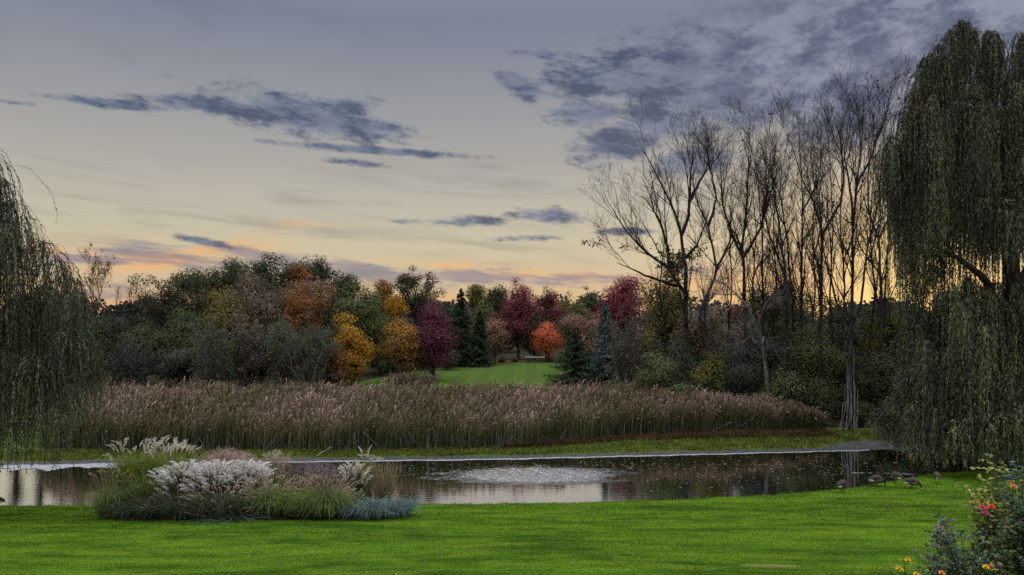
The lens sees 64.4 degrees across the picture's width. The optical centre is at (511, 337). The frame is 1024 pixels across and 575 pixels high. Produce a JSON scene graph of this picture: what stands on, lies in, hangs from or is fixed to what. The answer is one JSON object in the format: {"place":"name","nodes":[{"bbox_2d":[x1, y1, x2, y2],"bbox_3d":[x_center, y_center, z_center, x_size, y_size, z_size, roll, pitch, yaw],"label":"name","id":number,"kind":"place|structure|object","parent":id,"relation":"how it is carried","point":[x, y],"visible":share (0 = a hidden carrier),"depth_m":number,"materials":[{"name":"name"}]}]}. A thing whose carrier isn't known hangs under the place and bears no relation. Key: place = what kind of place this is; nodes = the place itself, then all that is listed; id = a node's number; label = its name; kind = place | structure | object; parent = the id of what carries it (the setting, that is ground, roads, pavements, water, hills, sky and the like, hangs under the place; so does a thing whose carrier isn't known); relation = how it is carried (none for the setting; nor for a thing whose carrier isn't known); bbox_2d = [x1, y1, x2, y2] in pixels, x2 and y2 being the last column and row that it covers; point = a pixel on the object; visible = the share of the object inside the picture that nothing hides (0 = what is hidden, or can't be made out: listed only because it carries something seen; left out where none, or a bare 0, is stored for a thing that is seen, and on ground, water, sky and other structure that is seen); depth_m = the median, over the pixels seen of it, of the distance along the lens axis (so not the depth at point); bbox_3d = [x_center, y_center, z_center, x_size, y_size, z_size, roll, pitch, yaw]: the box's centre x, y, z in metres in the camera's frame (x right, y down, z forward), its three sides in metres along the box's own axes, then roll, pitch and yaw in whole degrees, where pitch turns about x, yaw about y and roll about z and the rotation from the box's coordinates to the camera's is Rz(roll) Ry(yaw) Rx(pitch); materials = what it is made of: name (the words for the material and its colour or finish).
{"place":"outdoors","nodes":[
{"label":"outdoors","id":0,"kind":"place"},
{"bbox_2d":[75,464,142,516],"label":"ornamental grass","id":1,"kind":"object","parent":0,"point":[105,494],"depth_m":23.22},
{"bbox_2d":[106,467,180,514],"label":"ornamental grass","id":2,"kind":"object","parent":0,"point":[145,488],"depth_m":23.71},
{"bbox_2d":[134,437,199,496],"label":"ornamental grass","id":3,"kind":"object","parent":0,"point":[174,443],"depth_m":25.11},
{"bbox_2d":[147,459,219,503],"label":"ornamental grass","id":4,"kind":"object","parent":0,"point":[163,473],"depth_m":23.96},
{"bbox_2d":[180,459,254,510],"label":"ornamental grass","id":5,"kind":"object","parent":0,"point":[217,468],"depth_m":23.66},
{"bbox_2d":[231,469,306,516],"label":"ornamental grass","id":6,"kind":"object","parent":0,"point":[268,498],"depth_m":22.89,"materials":[{"name":"plant"}]},
{"bbox_2d":[337,459,372,500],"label":"ornamental grass","id":7,"kind":"object","parent":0,"point":[356,469],"depth_m":24.50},
{"bbox_2d":[363,458,404,502],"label":"ornamental grass","id":8,"kind":"object","parent":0,"point":[384,485],"depth_m":24.83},
{"bbox_2d":[0,332,880,426],"bbox_3d":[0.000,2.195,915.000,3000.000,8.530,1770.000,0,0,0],"label":"woodland ground","id":9,"kind":"structure","parent":0,"point":[831,422],"depth_m":84.53,"materials":[{"name":"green plant"}]},
{"bbox_2d":[76,242,115,330],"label":"bare tree","id":10,"kind":"object","parent":9,"relation":"on","point":[98,270],"visible":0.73,"depth_m":73.85,"materials":[{"name":"brown plant"}]},
{"bbox_2d":[98,331,161,387],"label":"twiggy shrub","id":11,"kind":"object","parent":9,"relation":"on","point":[124,357],"visible":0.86,"depth_m":67.72,"materials":[{"name":"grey plant"}]},
{"bbox_2d":[109,316,177,386],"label":"wood shrub","id":12,"kind":"object","parent":9,"relation":"on","point":[144,336],"visible":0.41,"depth_m":75.31,"materials":[{"name":"green plant"}]},
{"bbox_2d":[126,272,193,375],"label":"oak tree","id":13,"kind":"object","parent":9,"relation":"on","point":[159,309],"visible":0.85,"depth_m":85.40,"materials":[{"name":"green plant"}]},
{"bbox_2d":[146,347,202,385],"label":"wood shrub","id":14,"kind":"object","parent":9,"relation":"on","point":[176,364],"visible":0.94,"depth_m":69.22,"materials":[{"name":"green plant"}]},
{"bbox_2d":[148,305,215,384],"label":"tree","id":15,"kind":"object","parent":9,"relation":"on","point":[180,332],"visible":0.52,"depth_m":76.92,"materials":[{"name":"green plant"}]},
{"bbox_2d":[159,278,212,374],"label":"tree","id":16,"kind":"object","parent":9,"relation":"on","point":[195,298],"visible":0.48,"depth_m":86.30,"materials":[{"name":"green plant"}]},
{"bbox_2d":[164,267,226,322],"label":"tree","id":17,"kind":"object","parent":9,"relation":"on","point":[194,275],"visible":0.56,"depth_m":91.78,"materials":[{"name":"green plant"}]},
{"bbox_2d":[184,313,239,387],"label":"twiggy shrub","id":18,"kind":"object","parent":9,"relation":"on","point":[209,365],"visible":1,"depth_m":67.96,"materials":[{"name":"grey plant"}]},
{"bbox_2d":[196,289,254,382],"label":"tree","id":19,"kind":"object","parent":9,"relation":"on","point":[221,314],"visible":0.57,"depth_m":78.26,"materials":[{"name":"green plant"}]},
{"bbox_2d":[204,254,257,300],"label":"tree","id":20,"kind":"object","parent":9,"relation":"on","point":[230,273],"visible":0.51,"depth_m":93.91,"materials":[{"name":"green plant"}]},
{"bbox_2d":[213,306,279,388],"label":"twiggy shrub","id":21,"kind":"object","parent":9,"relation":"on","point":[258,359],"visible":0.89,"depth_m":69.87,"materials":[{"name":"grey plant"}]},
{"bbox_2d":[215,270,285,330],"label":"tree","id":22,"kind":"object","parent":9,"relation":"on","point":[257,301],"visible":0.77,"depth_m":83.11,"materials":[{"name":"green plant"}]},
{"bbox_2d":[242,251,284,334],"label":"tree","id":23,"kind":"object","parent":9,"relation":"on","point":[258,268],"visible":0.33,"depth_m":95.46,"materials":[{"name":"green plant"}]},
{"bbox_2d":[253,287,313,388],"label":"twiggy shrub","id":24,"kind":"object","parent":9,"relation":"on","point":[279,371],"visible":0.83,"depth_m":69.54,"materials":[{"name":"grey plant"}]},
{"bbox_2d":[256,253,326,313],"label":"tree","id":25,"kind":"object","parent":9,"relation":"on","point":[285,275],"visible":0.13,"depth_m":95.45,"materials":[{"name":"green plant"}]},
{"bbox_2d":[275,280,328,378],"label":"tree","id":26,"kind":"object","parent":9,"relation":"on","point":[300,304],"visible":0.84,"depth_m":81.33,"materials":[{"name":"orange plant"}]},
{"bbox_2d":[275,274,339,373],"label":"tree","id":27,"kind":"object","parent":9,"relation":"on","point":[318,290],"visible":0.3,"depth_m":83.92,"materials":[{"name":"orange plant"}]},
{"bbox_2d":[277,304,348,387],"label":"twiggy shrub","id":28,"kind":"object","parent":9,"relation":"on","point":[312,355],"visible":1,"depth_m":68.57,"materials":[{"name":"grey plant"}]},
{"bbox_2d":[320,346,350,386],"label":"twiggy shrub","id":29,"kind":"object","parent":9,"relation":"on","point":[339,363],"visible":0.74,"depth_m":71.29,"materials":[{"name":"brown plant"}]},
{"bbox_2d":[322,280,395,374],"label":"tree","id":30,"kind":"object","parent":9,"relation":"on","point":[368,322],"visible":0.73,"depth_m":84.35,"materials":[{"name":"green plant"}]},
{"bbox_2d":[390,264,446,336],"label":"tree","id":31,"kind":"object","parent":9,"relation":"on","point":[410,282],"visible":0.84,"depth_m":94.03,"materials":[{"name":"green plant"}]},
{"bbox_2d":[0,291,979,351],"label":"wood","id":32,"kind":"object","parent":9,"relation":"on","point":[447,307],"visible":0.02,"depth_m":142.04,"materials":[{"name":"green plant"}]},
{"bbox_2d":[493,277,545,359],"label":"maple tree","id":33,"kind":"object","parent":9,"relation":"on","point":[521,304],"visible":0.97,"depth_m":102.97,"materials":[{"name":"red plant"}]},
{"bbox_2d":[529,321,565,361],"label":"maple tree","id":34,"kind":"object","parent":9,"relation":"on","point":[548,341],"visible":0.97,"depth_m":100.15,"materials":[{"name":"orange plant"}]},
{"bbox_2d":[531,285,567,357],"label":"maple tree","id":35,"kind":"object","parent":9,"relation":"on","point":[553,312],"visible":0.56,"depth_m":107.35,"materials":[{"name":"red plant"}]},
{"bbox_2d":[600,272,652,354],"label":"maple tree","id":36,"kind":"object","parent":9,"relation":"on","point":[620,296],"visible":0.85,"depth_m":95.16,"materials":[{"name":"red plant"}]},
{"bbox_2d":[595,278,659,387],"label":"twiggy shrub","id":37,"kind":"object","parent":9,"relation":"on","point":[620,364],"visible":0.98,"depth_m":65.36,"materials":[{"name":"grey plant"}]},
{"bbox_2d":[597,179,678,361],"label":"bare tree","id":38,"kind":"object","parent":9,"relation":"on","point":[660,301],"visible":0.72,"depth_m":63.86,"materials":[{"name":"brown plant"}]},
{"bbox_2d":[629,350,687,391],"bbox_3d":[9.825,3.365,55.025,3.554,5.076,3.460,0,0,45],"label":"shrub","id":39,"kind":"object","parent":9,"relation":"on","point":[660,370],"visible":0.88,"depth_m":54.48,"materials":[{"name":"green plant"}]},
{"bbox_2d":[578,87,740,382],"bbox_3d":[10.793,-6.336,59.731,12.708,24.195,7.386,0,0,0],"label":"bare tree","id":40,"kind":"object","parent":9,"relation":"on","point":[671,266],"visible":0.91,"depth_m":59.77,"materials":[{"name":"brown plant"}]},
{"bbox_2d":[637,274,698,359],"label":"tree","id":41,"kind":"object","parent":9,"relation":"on","point":[674,316],"visible":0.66,"depth_m":71.10,"materials":[{"name":"green plant"}]},
{"bbox_2d":[657,339,703,385],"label":"shrub","id":42,"kind":"object","parent":9,"relation":"on","point":[677,355],"visible":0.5,"depth_m":57.28,"materials":[{"name":"green plant"}]},
{"bbox_2d":[663,308,734,373],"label":"tree","id":43,"kind":"object","parent":9,"relation":"on","point":[695,336],"visible":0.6,"depth_m":68.90,"materials":[{"name":"green plant"}]},
{"bbox_2d":[688,350,730,393],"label":"shrub","id":44,"kind":"object","parent":9,"relation":"on","point":[714,369],"visible":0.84,"depth_m":53.64,"materials":[{"name":"green plant"}]},
{"bbox_2d":[663,106,760,366],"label":"bare tree","id":45,"kind":"object","parent":9,"relation":"on","point":[717,267],"visible":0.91,"depth_m":57.81,"materials":[{"name":"brown plant"}]},
{"bbox_2d":[676,243,795,393],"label":"dead tree","id":46,"kind":"object","parent":9,"relation":"on","point":[760,338],"visible":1,"depth_m":53.98,"materials":[{"name":"grey plant"}]},
{"bbox_2d":[708,121,774,368],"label":"bare tree","id":47,"kind":"object","parent":9,"relation":"on","point":[728,283],"visible":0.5,"depth_m":62.89,"materials":[{"name":"brown plant"}]},
{"bbox_2d":[719,361,764,397],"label":"shrub","id":48,"kind":"object","parent":9,"relation":"on","point":[741,381],"visible":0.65,"depth_m":55.29,"materials":[{"name":"green plant"}]},
{"bbox_2d":[688,96,799,373],"bbox_3d":[16.645,-5.994,58.050,7.542,23.681,6.561,0,0,39],"label":"bare tree","id":49,"kind":"object","parent":9,"relation":"on","point":[740,248],"visible":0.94,"depth_m":58.46,"materials":[{"name":"brown plant"}]},
{"bbox_2d":[720,321,787,394],"bbox_3d":[18.211,2.250,59.867,5.267,7.191,4.972,0,0,34],"label":"shrub","id":50,"kind":"object","parent":9,"relation":"on","point":[755,353],"visible":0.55,"depth_m":59.18,"materials":[{"name":"green plant"}]},
{"bbox_2d":[728,129,789,339],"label":"bare tree","id":51,"kind":"object","parent":9,"relation":"on","point":[752,300],"visible":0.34,"depth_m":63.75,"materials":[{"name":"brown plant"}]},
{"bbox_2d":[721,99,808,387],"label":"bare tree","id":52,"kind":"object","parent":9,"relation":"on","point":[763,295],"visible":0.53,"depth_m":62.01,"materials":[{"name":"brown plant"}]},
{"bbox_2d":[726,282,804,375],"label":"tree","id":53,"kind":"object","parent":9,"relation":"on","point":[777,325],"visible":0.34,"depth_m":73.14,"materials":[{"name":"green plant"}]},
{"bbox_2d":[725,89,821,397],"bbox_3d":[19.065,-6.212,57.614,6.562,24.138,6.098,0,0,-40],"label":"bare tree","id":54,"kind":"object","parent":9,"relation":"on","point":[781,243],"visible":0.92,"depth_m":57.69,"materials":[{"name":"brown plant"}]},
{"bbox_2d":[748,120,808,343],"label":"bare tree","id":55,"kind":"object","parent":9,"relation":"on","point":[773,317],"visible":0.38,"depth_m":62.69,"materials":[{"name":"brown plant"}]},
{"bbox_2d":[734,93,828,397],"bbox_3d":[20.776,-6.502,60.954,7.135,24.503,4.141,0,0,37],"label":"bare tree","id":56,"kind":"object","parent":9,"relation":"on","point":[788,263],"visible":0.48,"depth_m":60.97,"materials":[{"name":"brown plant"}]},
{"bbox_2d":[753,366,812,401],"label":"shrub","id":57,"kind":"object","parent":9,"relation":"on","point":[786,388],"visible":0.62,"depth_m":53.51,"materials":[{"name":"green plant"}]},
{"bbox_2d":[775,320,848,393],"bbox_3d":[21.225,2.311,57.797,4.848,7.182,5.309,0,0,0],"label":"shrub","id":58,"kind":"object","parent":9,"relation":"on","point":[807,363],"visible":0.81,"depth_m":57.22,"materials":[{"name":"green plant"}]},
{"bbox_2d":[779,102,847,330],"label":"bare tree","id":59,"kind":"object","parent":9,"relation":"on","point":[813,303],"visible":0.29,"depth_m":63.17,"materials":[{"name":"brown plant"}]},
{"bbox_2d":[770,79,864,396],"bbox_3d":[22.187,-6.335,58.942,7.730,24.250,5.319,0,0,37],"label":"bare tree","id":60,"kind":"object","parent":9,"relation":"on","point":[802,271],"visible":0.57,"depth_m":59.99,"materials":[{"name":"brown plant"}]},
{"bbox_2d":[798,373,846,419],"bbox_3d":[20.328,4.131,53.996,3.578,3.544,3.794,0,0,0],"label":"shrub","id":61,"kind":"object","parent":9,"relation":"on","point":[821,399],"visible":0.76,"depth_m":53.16,"materials":[{"name":"green plant"}]},
{"bbox_2d":[769,72,877,388],"bbox_3d":[21.194,-6.269,55.425,7.202,24.377,5.257,0,0,0],"label":"bare tree","id":62,"kind":"object","parent":9,"relation":"on","point":[819,269],"visible":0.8,"depth_m":55.80,"materials":[{"name":"brown plant"}]},
{"bbox_2d":[791,84,872,414],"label":"bare tree","id":63,"kind":"object","parent":9,"relation":"on","point":[829,304],"visible":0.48,"depth_m":59.99,"materials":[{"name":"brown plant"}]},
{"bbox_2d":[799,289,866,354],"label":"tree","id":64,"kind":"object","parent":9,"relation":"on","point":[838,320],"visible":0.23,"depth_m":69.20,"materials":[{"name":"green plant"}]},
{"bbox_2d":[808,300,874,408],"bbox_3d":[24.852,1.392,62.052,5.795,8.554,6.057,0,0,0],"label":"twiggy shrub","id":65,"kind":"object","parent":9,"relation":"on","point":[847,336],"visible":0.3,"depth_m":61.05,"materials":[{"name":"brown plant"}]},
{"bbox_2d":[826,345,864,419],"bbox_3d":[23.863,3.215,58.060,3.150,5.357,3.166,0,0,0],"label":"shrub","id":66,"kind":"object","parent":9,"relation":"on","point":[841,376],"visible":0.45,"depth_m":57.56,"materials":[{"name":"green plant"}]},
{"bbox_2d":[800,84,894,416],"bbox_3d":[23.982,-6.519,58.508,4.718,24.707,6.153,0,0,-35],"label":"bare tree","id":67,"kind":"object","parent":9,"relation":"on","point":[843,269],"visible":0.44,"depth_m":58.75,"materials":[{"name":"brown plant"}]},
{"bbox_2d":[834,316,882,403],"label":"tree","id":68,"kind":"object","parent":9,"relation":"on","point":[857,342],"visible":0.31,"depth_m":65.53,"materials":[{"name":"green plant"}]},
{"bbox_2d":[832,85,908,409],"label":"bare tree","id":69,"kind":"object","parent":9,"relation":"on","point":[881,306],"visible":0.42,"depth_m":56.97,"materials":[{"name":"brown plant"}]},
{"bbox_2d":[834,349,909,417],"bbox_3d":[25.127,3.389,56.051,5.186,5.122,4.941,0,0,-18],"label":"shrub","id":70,"kind":"object","parent":9,"relation":"on","point":[877,384],"visible":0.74,"depth_m":55.37,"materials":[{"name":"green plant"}]},
{"bbox_2d":[860,294,907,383],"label":"tree","id":71,"kind":"object","parent":9,"relation":"on","point":[890,338],"visible":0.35,"depth_m":59.64,"materials":[{"name":"green plant"}]},
{"bbox_2d":[0,427,1012,461],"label":"marsh margin","id":72,"kind":"object","parent":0,"point":[829,444],"visible":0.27,"depth_m":44.10,"materials":[{"name":"plant"}]},
{"bbox_2d":[39,418,786,451],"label":"broken stalks","id":73,"kind":"object","parent":72,"relation":"on","point":[427,445],"visible":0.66,"depth_m":43.37,"materials":[{"name":"brown plant"}]},
{"bbox_2d":[37,374,837,451],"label":"cattails","id":74,"kind":"object","parent":72,"relation":"on","point":[322,413],"visible":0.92,"depth_m":46.28,"materials":[{"name":"plant"}]},
{"bbox_2d":[0,428,903,461],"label":"marsh grass","id":75,"kind":"structure","parent":72,"relation":"on","point":[87,454],"depth_m":43.58,"materials":[{"name":"plant"}]},
{"bbox_2d":[499,426,839,448],"bbox_3d":[9.374,5.751,48.141,21.886,0.590,4.605,0,0,-13],"label":"russet sedge","id":76,"kind":"object","parent":72,"relation":"on","point":[748,432],"visible":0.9,"depth_m":47.45,"materials":[{"name":"plant"}]},
{"bbox_2d":[782,44,930,429],"bbox_3d":[22.016,-6.159,51.983,9.190,24.416,6.932,0,0,0],"label":"bare tree","id":77,"kind":"object","parent":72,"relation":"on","point":[850,322],"visible":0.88,"depth_m":51.51,"materials":[{"name":"brown plant"}]},
{"bbox_2d":[863,17,1023,472],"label":"willow tree","id":78,"kind":"object","parent":72,"relation":"on","point":[958,384],"visible":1,"depth_m":36.76,"materials":[{"name":"green plant"}]},
{"bbox_2d":[0,470,1023,574],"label":"lawn","id":79,"kind":"structure","parent":0,"point":[556,564],"depth_m":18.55,"materials":[{"name":"plant"}]},
{"bbox_2d":[0,149,126,477],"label":"willow tree","id":80,"kind":"object","parent":79,"relation":"on","point":[60,308],"visible":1,"depth_m":23.75,"materials":[{"name":"green plant"}]},
{"bbox_2d":[99,510,414,519],"bbox_3d":[-7.531,5.219,23.930,9.343,0.379,2.750,0,0,0],"label":"planting bed","id":81,"kind":"object","parent":79,"relation":"on","point":[245,516],"visible":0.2,"depth_m":22.91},
{"bbox_2d":[96,435,176,510],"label":"ornamental grass","id":82,"kind":"object","parent":81,"relation":"on","point":[132,468],"depth_m":24.61,"materials":[{"name":"plant"}]},
{"bbox_2d":[82,492,190,520],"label":"ornamental grass","id":83,"kind":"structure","parent":81,"relation":"on","point":[128,508],"depth_m":22.67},
{"bbox_2d":[112,484,230,521],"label":"ornamental grass","id":84,"kind":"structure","parent":81,"relation":"on","point":[182,514],"depth_m":22.54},
{"bbox_2d":[150,484,267,520],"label":"ornamental grass","id":85,"kind":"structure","parent":81,"relation":"on","point":[227,507],"depth_m":22.43,"materials":[{"name":"plant"}]},
{"bbox_2d":[217,458,278,510],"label":"ornamental grass","id":86,"kind":"object","parent":81,"relation":"on","point":[250,465],"depth_m":23.97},
{"bbox_2d":[257,487,334,517],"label":"ornamental grass","id":87,"kind":"object","parent":81,"relation":"on","point":[298,513],"depth_m":22.61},
{"bbox_2d":[271,456,333,494],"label":"ornamental grass","id":88,"kind":"object","parent":81,"relation":"on","point":[302,475],"depth_m":25.33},
{"bbox_2d":[281,473,371,520],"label":"ornamental grass","id":89,"kind":"object","parent":81,"relation":"on","point":[329,504],"depth_m":22.71,"materials":[{"name":"plant"}]},
{"bbox_2d":[333,497,398,520],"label":"blue sedge","id":90,"kind":"object","parent":79,"relation":"on","point":[363,510],"visible":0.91,"depth_m":22.66,"materials":[{"name":"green plant"}]},
{"bbox_2d":[908,499,1019,574],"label":"rose bush","id":91,"kind":"object","parent":79,"relation":"on","point":[955,565],"visible":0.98,"depth_m":8.49,"materials":[{"name":"green plant"}]},
{"bbox_2d":[955,452,1023,574],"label":"rose bush","id":92,"kind":"object","parent":79,"relation":"on","point":[986,511],"visible":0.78,"depth_m":8.77,"materials":[{"name":"green plant"}]},
{"bbox_2d":[975,460,1023,574],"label":"climbing rose","id":93,"kind":"object","parent":79,"relation":"on","point":[1019,562],"visible":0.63,"depth_m":8.89,"materials":[{"name":"plant"}]},
{"bbox_2d":[0,449,1023,505],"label":"pond water","id":94,"kind":"structure","parent":0,"point":[642,478],"depth_m":36.19,"materials":[{"name":"liquid"}]},
{"bbox_2d":[0,450,866,470],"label":"shore foam","id":95,"kind":"object","parent":94,"relation":"on","point":[49,467],"visible":0.77,"depth_m":40.46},
{"bbox_2d":[0,441,1023,464],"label":"mud bank","id":96,"kind":"structure","parent":0,"point":[862,445],"depth_m":42.54,"materials":[{"name":"soil"}]},
{"bbox_2d":[0,0,1023,328],"label":"sky","id":97,"kind":"structure","parent":0,"point":[457,140],"materials":[{"name":"grey"}]},
{"bbox_2d":[349,362,843,412],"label":"lawn","id":98,"kind":"structure","parent":0,"point":[525,373],"depth_m":86.36,"materials":[{"name":"plant"}]},
{"bbox_2d":[331,312,380,386],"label":"maple tree","id":99,"kind":"object","parent":98,"relation":"on","point":[353,343],"visible":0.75,"depth_m":75.14,"materials":[{"name":"plant"}]},
{"bbox_2d":[376,315,428,374],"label":"maple tree","id":100,"kind":"object","parent":98,"relation":"on","point":[401,346],"visible":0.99,"depth_m":79.21,"materials":[{"name":"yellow plant"}]},
{"bbox_2d":[410,298,461,381],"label":"maple tree","id":101,"kind":"object","parent":98,"relation":"on","point":[435,340],"visible":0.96,"depth_m":80.20,"materials":[{"name":"purple plant"}]},
{"bbox_2d":[447,288,476,366],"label":"spruce tree","id":102,"kind":"object","parent":98,"relation":"on","point":[460,313],"visible":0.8,"depth_m":95.67,"materials":[{"name":"green plant"}]},
{"bbox_2d":[462,309,495,367],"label":"spruce tree","id":103,"kind":"object","parent":98,"relation":"on","point":[483,358],"visible":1,"depth_m":94.71,"materials":[{"name":"green plant"}]},
{"bbox_2d":[483,318,511,364],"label":"maple tree","id":104,"kind":"object","parent":98,"relation":"on","point":[495,338],"visible":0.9,"depth_m":97.49,"materials":[{"name":"brown plant"}]},
{"bbox_2d":[538,331,609,385],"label":"pine tree","id":105,"kind":"object","parent":98,"relation":"on","point":[576,358],"visible":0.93,"depth_m":77.50,"materials":[{"name":"green plant"}]},
{"bbox_2d":[552,307,612,375],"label":"maple tree","id":106,"kind":"object","parent":98,"relation":"on","point":[586,332],"visible":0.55,"depth_m":85.12,"materials":[{"name":"plant"}]},
{"bbox_2d":[587,302,625,383],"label":"spruce tree","id":107,"kind":"object","parent":98,"relation":"on","point":[605,313],"visible":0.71,"depth_m":78.71,"materials":[{"name":"green plant"}]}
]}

